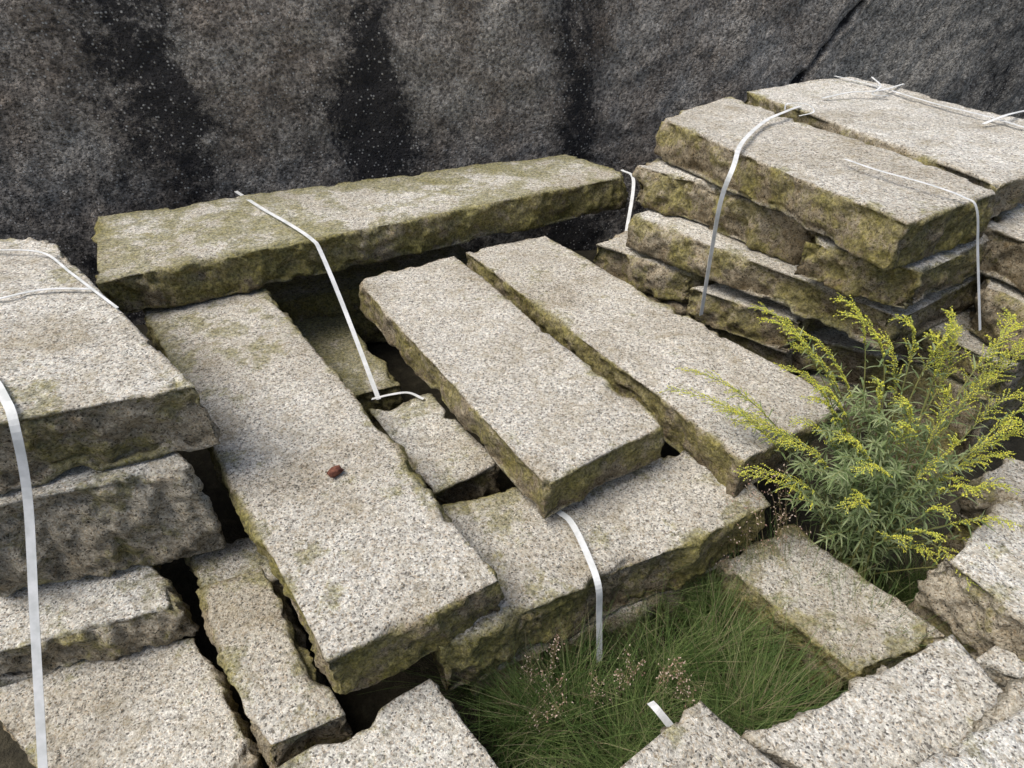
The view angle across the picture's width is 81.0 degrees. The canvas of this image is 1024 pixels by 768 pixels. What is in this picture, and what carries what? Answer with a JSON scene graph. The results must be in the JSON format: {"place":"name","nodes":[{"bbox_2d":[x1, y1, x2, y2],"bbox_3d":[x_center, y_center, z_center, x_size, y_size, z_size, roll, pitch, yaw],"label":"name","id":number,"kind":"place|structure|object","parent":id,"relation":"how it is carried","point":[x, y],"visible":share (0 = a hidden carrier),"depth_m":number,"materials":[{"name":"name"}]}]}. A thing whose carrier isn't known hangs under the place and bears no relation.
{"place":"outdoors","nodes":[
{"label":"outdoors","id":0,"kind":"place"},
{"bbox_2d":[263,244,466,342],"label":"granite slab","id":1,"kind":"object","parent":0,"point":[300,298],"depth_m":2.64,"materials":[{"name":"grey stone"}]},
{"bbox_2d":[0,249,1023,767],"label":"ground","id":2,"kind":"structure","parent":0,"point":[360,707],"depth_m":1.93,"materials":[{"name":"soil"}]},
{"bbox_2d":[0,638,262,767],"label":"granite slab","id":3,"kind":"object","parent":2,"relation":"on","point":[173,705],"depth_m":1.36,"materials":[{"name":"grey stone"}]},
{"bbox_2d":[0,564,199,685],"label":"granite slab","id":4,"kind":"object","parent":3,"relation":"on","point":[117,614],"depth_m":1.44,"materials":[{"name":"grey stone"}]},
{"bbox_2d":[0,451,225,596],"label":"granite slab","id":5,"kind":"object","parent":4,"relation":"on","point":[110,521],"depth_m":1.39,"materials":[{"name":"grey stone"}]},
{"bbox_2d":[0,237,220,493],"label":"granite slab","id":6,"kind":"object","parent":5,"relation":"on","point":[92,379],"depth_m":1.35,"materials":[{"name":"grey stone"}]},
{"bbox_2d":[0,381,47,767],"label":"packing strap","id":7,"kind":"object","parent":6,"relation":"on","point":[27,498],"visible":1,"depth_m":1.24,"materials":[{"name":"plastic"}]},
{"bbox_2d":[0,287,90,298],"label":"packing strap","id":8,"kind":"object","parent":6,"relation":"on","point":[68,288],"visible":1,"depth_m":1.60,"materials":[{"name":"plastic"}]},
{"bbox_2d":[0,249,118,308],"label":"packing strap","id":9,"kind":"object","parent":6,"relation":"on","point":[83,282],"visible":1,"depth_m":1.69,"materials":[{"name":"plastic"}]},
{"bbox_2d":[184,538,303,627],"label":"granite slab","id":10,"kind":"object","parent":2,"relation":"on","point":[237,557],"depth_m":1.57,"materials":[{"name":"grey stone"}]},
{"bbox_2d":[0,0,1023,324],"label":"weathered stone wall","id":11,"kind":"structure","parent":2,"relation":"on","point":[114,106],"depth_m":2.76,"materials":[{"name":"grey stone"}]},
{"bbox_2d":[469,553,732,705],"bbox_3d":[0.215,0.589,1.727,0.873,0.226,0.354,-15,40,-18],"label":"granite slab","id":12,"kind":"object","parent":2,"relation":"on","point":[612,616],"depth_m":1.56,"materials":[{"name":"grey stone"}]},
{"bbox_2d":[431,450,770,691],"bbox_3d":[0.205,0.439,1.588,1.029,0.205,0.416,-12,40,-15],"label":"granite slab","id":13,"kind":"object","parent":12,"relation":"on","point":[639,528],"depth_m":1.52,"materials":[{"name":"grey stone"}]},
{"bbox_2d":[143,287,504,693],"bbox_3d":[-0.666,0.122,1.751,0.437,0.165,1.688,-25,44,-28],"label":"granite slab","id":14,"kind":"object","parent":13,"relation":"on","point":[381,570],"depth_m":1.43,"materials":[{"name":"grey stone"}]},
{"bbox_2d":[327,465,343,477],"bbox_3d":[-0.440,0.216,1.490,0.039,0.017,0.024,-31,47,-33],"label":"brick fragment","id":15,"kind":"object","parent":14,"relation":"on","point":[334,471],"visible":1,"depth_m":1.48,"materials":[{"name":"red brick"}]},
{"bbox_2d":[91,154,627,314],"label":"granite slab","id":16,"kind":"structure","parent":14,"relation":"on","point":[181,256],"depth_m":2.38,"materials":[{"name":"grey stone"}]},
{"bbox_2d":[234,191,380,399],"bbox_3d":[-0.789,-0.414,2.306,0.092,0.335,1.290,-24,44,-28],"label":"packing strap","id":17,"kind":"object","parent":16,"relation":"on","point":[349,321],"visible":1,"depth_m":2.14,"materials":[{"name":"plastic"}]},
{"bbox_2d":[621,170,634,230],"bbox_3d":[0.511,-0.739,2.695,0.066,0.292,0.468,4,38,5],"label":"packing strap","id":18,"kind":"object","parent":16,"relation":"on","point":[631,201],"visible":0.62,"depth_m":2.68,"materials":[{"name":"plastic"}]},
{"bbox_2d":[359,256,663,518],"bbox_3d":[-0.085,-0.091,1.960,0.430,0.138,1.238,-21,43,-25],"label":"granite slab","id":19,"kind":"object","parent":13,"relation":"on","point":[552,423],"depth_m":1.75,"materials":[{"name":"grey stone"}]},
{"bbox_2d":[556,510,602,661],"bbox_3d":[0.176,0.510,1.532,0.030,0.271,0.282,-13,40,-16],"label":"packing strap","id":20,"kind":"object","parent":13,"relation":"attached to","point":[586,553],"visible":0.96,"depth_m":1.45,"materials":[{"name":"plastic"}]},
{"bbox_2d":[466,236,845,496],"bbox_3d":[0.383,-0.185,2.138,0.447,0.155,1.465,-22,43,-25],"label":"granite slab","id":21,"kind":"object","parent":13,"relation":"on","point":[625,339],"depth_m":1.91,"materials":[{"name":"grey stone"}]},
{"bbox_2d":[647,701,672,726],"bbox_3d":[0.311,0.692,1.243,0.075,0.044,0.023,31,48,34],"label":"packing strap","id":22,"kind":"object","parent":2,"relation":"on","point":[660,713],"visible":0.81,"depth_m":1.24,"materials":[{"name":"plastic"}]},
{"bbox_2d":[358,511,966,767],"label":"grass","id":23,"kind":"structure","parent":2,"relation":"on","point":[574,688],"depth_m":1.46,"materials":[{"name":"green plant"}]},
{"bbox_2d":[520,464,810,739],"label":"dry seed head weeds","id":24,"kind":"object","parent":2,"relation":"on","point":[640,664],"visible":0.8,"depth_m":1.45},
{"bbox_2d":[644,293,688,315],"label":"granite slab","id":25,"kind":"structure","parent":2,"relation":"on","point":[680,308],"depth_m":2.41,"materials":[{"name":"grey stone"}]},
{"bbox_2d":[593,231,716,302],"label":"granite slab","id":26,"kind":"object","parent":25,"relation":"on","point":[616,257],"depth_m":2.40,"materials":[{"name":"grey stone"}]},
{"bbox_2d":[626,209,984,352],"bbox_3d":[1.027,-0.468,2.215,0.545,0.150,1.141,-31,47,-33],"label":"granite slab","id":27,"kind":"object","parent":26,"relation":"on","point":[681,242],"depth_m":2.05,"materials":[{"name":"grey stone"}]},
{"bbox_2d":[632,158,726,226],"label":"granite slab","id":28,"kind":"object","parent":27,"relation":"on","point":[667,189],"depth_m":2.30,"materials":[{"name":"grey stone"}]},
{"bbox_2d":[654,96,995,270],"bbox_3d":[0.977,-0.772,2.108,0.510,0.154,1.279,-15,40,-18],"label":"granite slab","id":29,"kind":"object","parent":28,"relation":"on","point":[806,176],"depth_m":1.84,"materials":[{"name":"grey stone"}]},
{"bbox_2d":[699,106,801,315],"bbox_3d":[0.882,-0.682,2.286,0.070,0.561,0.879,22,43,26],"label":"packing strap","id":30,"kind":"object","parent":29,"relation":"on","point":[732,169],"visible":1,"depth_m":2.00,"materials":[{"name":"plastic"}]},
{"bbox_2d":[784,103,814,115],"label":"packing strap","id":31,"kind":"object","parent":29,"relation":"on","point":[800,103],"visible":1,"depth_m":2.30,"materials":[{"name":"plastic"}]},
{"bbox_2d":[844,159,980,330],"bbox_3d":[1.181,-0.425,1.795,0.056,0.361,0.547,-24,44,-28],"label":"packing strap","id":32,"kind":"object","parent":29,"relation":"on","point":[978,268],"visible":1,"depth_m":1.68,"materials":[{"name":"plastic"}]},
{"bbox_2d":[706,189,819,265],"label":"granite slab","id":33,"kind":"object","parent":27,"relation":"on","point":[754,226],"depth_m":2.06,"materials":[{"name":"grey stone"}]},
{"bbox_2d":[794,217,992,308],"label":"granite slab","id":34,"kind":"object","parent":27,"relation":"on","point":[827,261],"depth_m":1.76,"materials":[{"name":"grey stone"}]},
{"bbox_2d":[705,325,807,375],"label":"granite slab","id":35,"kind":"object","parent":2,"relation":"on","point":[772,355],"depth_m":2.26,"materials":[{"name":"grey stone"}]},
{"bbox_2d":[685,283,826,353],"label":"granite slab","id":36,"kind":"object","parent":35,"relation":"on","point":[726,307],"depth_m":2.19,"materials":[{"name":"grey stone"}]},
{"bbox_2d":[714,524,946,696],"bbox_3d":[0.820,0.622,1.623,0.315,0.189,0.495,-25,45,-29],"label":"granite slab","id":37,"kind":"object","parent":2,"relation":"on","point":[816,604],"depth_m":1.55,"materials":[{"name":"grey stone"}]},
{"bbox_2d":[659,293,1023,592],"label":"goldenrod plant","id":38,"kind":"object","parent":2,"relation":"on","point":[875,509],"visible":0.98,"depth_m":1.49,"materials":[{"name":"green plant"}]},
{"bbox_2d":[907,600,976,653],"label":"granite slab","id":39,"kind":"structure","parent":2,"relation":"on","point":[935,620],"depth_m":1.54,"materials":[{"name":"grey stone"}]},
{"bbox_2d":[914,500,1023,661],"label":"granite slab","id":40,"kind":"object","parent":39,"relation":"on","point":[977,619],"depth_m":1.41,"materials":[{"name":"grey stone"}]},
{"bbox_2d":[970,645,1023,688],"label":"granite slab","id":41,"kind":"object","parent":39,"relation":"on","point":[999,666],"depth_m":1.32,"materials":[{"name":"grey stone"}]},
{"bbox_2d":[865,359,1023,479],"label":"granite slab","id":42,"kind":"object","parent":2,"relation":"on","point":[1015,405],"depth_m":2.08,"materials":[{"name":"grey stone"}]},
{"bbox_2d":[892,307,1023,399],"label":"granite slab","id":43,"kind":"object","parent":42,"relation":"on","point":[968,340],"depth_m":1.93,"materials":[{"name":"grey stone"}]},
{"bbox_2d":[915,516,979,578],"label":"granite slab","id":44,"kind":"object","parent":2,"relation":"on","point":[959,545],"depth_m":1.73,"materials":[{"name":"grey stone"}]},
{"bbox_2d":[956,457,1023,525],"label":"granite slab","id":45,"kind":"object","parent":44,"relation":"on","point":[1010,472],"depth_m":1.61,"materials":[{"name":"grey stone"}]},
{"bbox_2d":[947,319,1023,482],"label":"granite slab","id":46,"kind":"object","parent":2,"relation":"on","point":[1004,385],"depth_m":2.01,"materials":[{"name":"grey stone"}]},
{"bbox_2d":[969,275,1023,359],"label":"granite slab","id":47,"kind":"object","parent":46,"relation":"on","point":[997,296],"depth_m":1.83,"materials":[{"name":"grey stone"}]},
{"bbox_2d":[975,203,1023,291],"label":"granite slab","id":48,"kind":"object","parent":47,"relation":"on","point":[1003,260],"depth_m":1.84,"materials":[{"name":"grey stone"}]},
{"bbox_2d":[745,77,1023,217],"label":"granite slab","id":49,"kind":"object","parent":48,"relation":"on","point":[971,147],"depth_m":2.20,"materials":[{"name":"grey stone"}]},
{"bbox_2d":[822,84,903,98],"bbox_3d":[1.551,-1.258,2.568,0.553,0.021,0.096,-19,42,-23],"label":"packing strap","id":50,"kind":"object","parent":49,"relation":"on","point":[862,91],"visible":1,"depth_m":2.53,"materials":[{"name":"plastic"}]},
{"bbox_2d":[871,77,887,95],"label":"packing strap","id":51,"kind":"object","parent":49,"relation":"on","point":[880,85],"visible":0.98,"depth_m":2.56,"materials":[{"name":"plastic"}]},
{"bbox_2d":[835,76,1023,127],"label":"packing strap","id":52,"kind":"object","parent":49,"relation":"on","point":[933,102],"visible":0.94,"depth_m":2.41,"materials":[{"name":"plastic"}]},
{"bbox_2d":[982,110,1023,123],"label":"packing strap","id":53,"kind":"object","parent":49,"relation":"on","point":[994,119],"visible":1,"depth_m":2.20,"materials":[{"name":"plastic"}]},
{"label":"granite slab","id":54,"kind":"object","parent":2,"relation":"on","visible":0},
{"bbox_2d":[741,634,1002,767],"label":"granite slab","id":55,"kind":"object","parent":54,"relation":"on","point":[935,696],"depth_m":1.09,"materials":[{"name":"grey stone"}]},
{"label":"granite slab","id":56,"kind":"object","parent":2,"relation":"on","visible":0},
{"bbox_2d":[620,701,779,767],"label":"granite slab","id":57,"kind":"object","parent":56,"relation":"on","point":[699,734],"depth_m":1.05,"materials":[{"name":"grey stone"}]},
{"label":"granite slab","id":58,"kind":"object","parent":2,"relation":"on","visible":0},
{"bbox_2d":[915,677,1023,767],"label":"granite slab","id":59,"kind":"object","parent":58,"relation":"on","point":[994,738],"depth_m":1.00,"materials":[{"name":"grey stone"}]},
{"bbox_2d":[798,370,893,443],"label":"granite slab","id":60,"kind":"structure","parent":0,"point":[817,378],"depth_m":2.23,"materials":[{"name":"grey stone"}]},
{"bbox_2d":[791,327,904,394],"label":"granite slab","id":61,"kind":"object","parent":60,"relation":"on","point":[850,355],"depth_m":2.15,"materials":[{"name":"grey stone"}]},
{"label":"granite slab","id":62,"kind":"object","parent":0,"visible":0},
{"bbox_2d":[369,393,500,504],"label":"granite slab","id":63,"kind":"object","parent":62,"relation":"on","point":[450,460],"depth_m":1.80,"materials":[{"name":"grey stone"}]},
{"bbox_2d":[371,392,423,399],"bbox_3d":[-0.374,0.036,1.968,0.172,0.021,0.032,0,38,0],"label":"packing strap","id":64,"kind":"object","parent":63,"relation":"on","point":[411,393],"visible":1,"depth_m":1.96,"materials":[{"name":"plastic"}]},
{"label":"granite slab","id":65,"kind":"object","parent":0,"visible":0},
{"bbox_2d":[293,315,402,419],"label":"granite slab","id":66,"kind":"object","parent":65,"relation":"on","point":[331,341],"depth_m":2.36,"materials":[{"name":"grey stone"}]},
{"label":"granite slab","id":67,"kind":"object","parent":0,"visible":0},
{"bbox_2d":[196,569,353,767],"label":"granite slab","id":68,"kind":"object","parent":67,"relation":"on","point":[256,635],"depth_m":1.29,"materials":[{"name":"grey stone"}]},
{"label":"granite slab","id":69,"kind":"object","parent":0,"visible":0},
{"bbox_2d":[277,679,497,767],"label":"granite slab","id":70,"kind":"object","parent":69,"relation":"on","point":[422,725],"depth_m":1.21,"materials":[{"name":"grey stone"}]}
]}

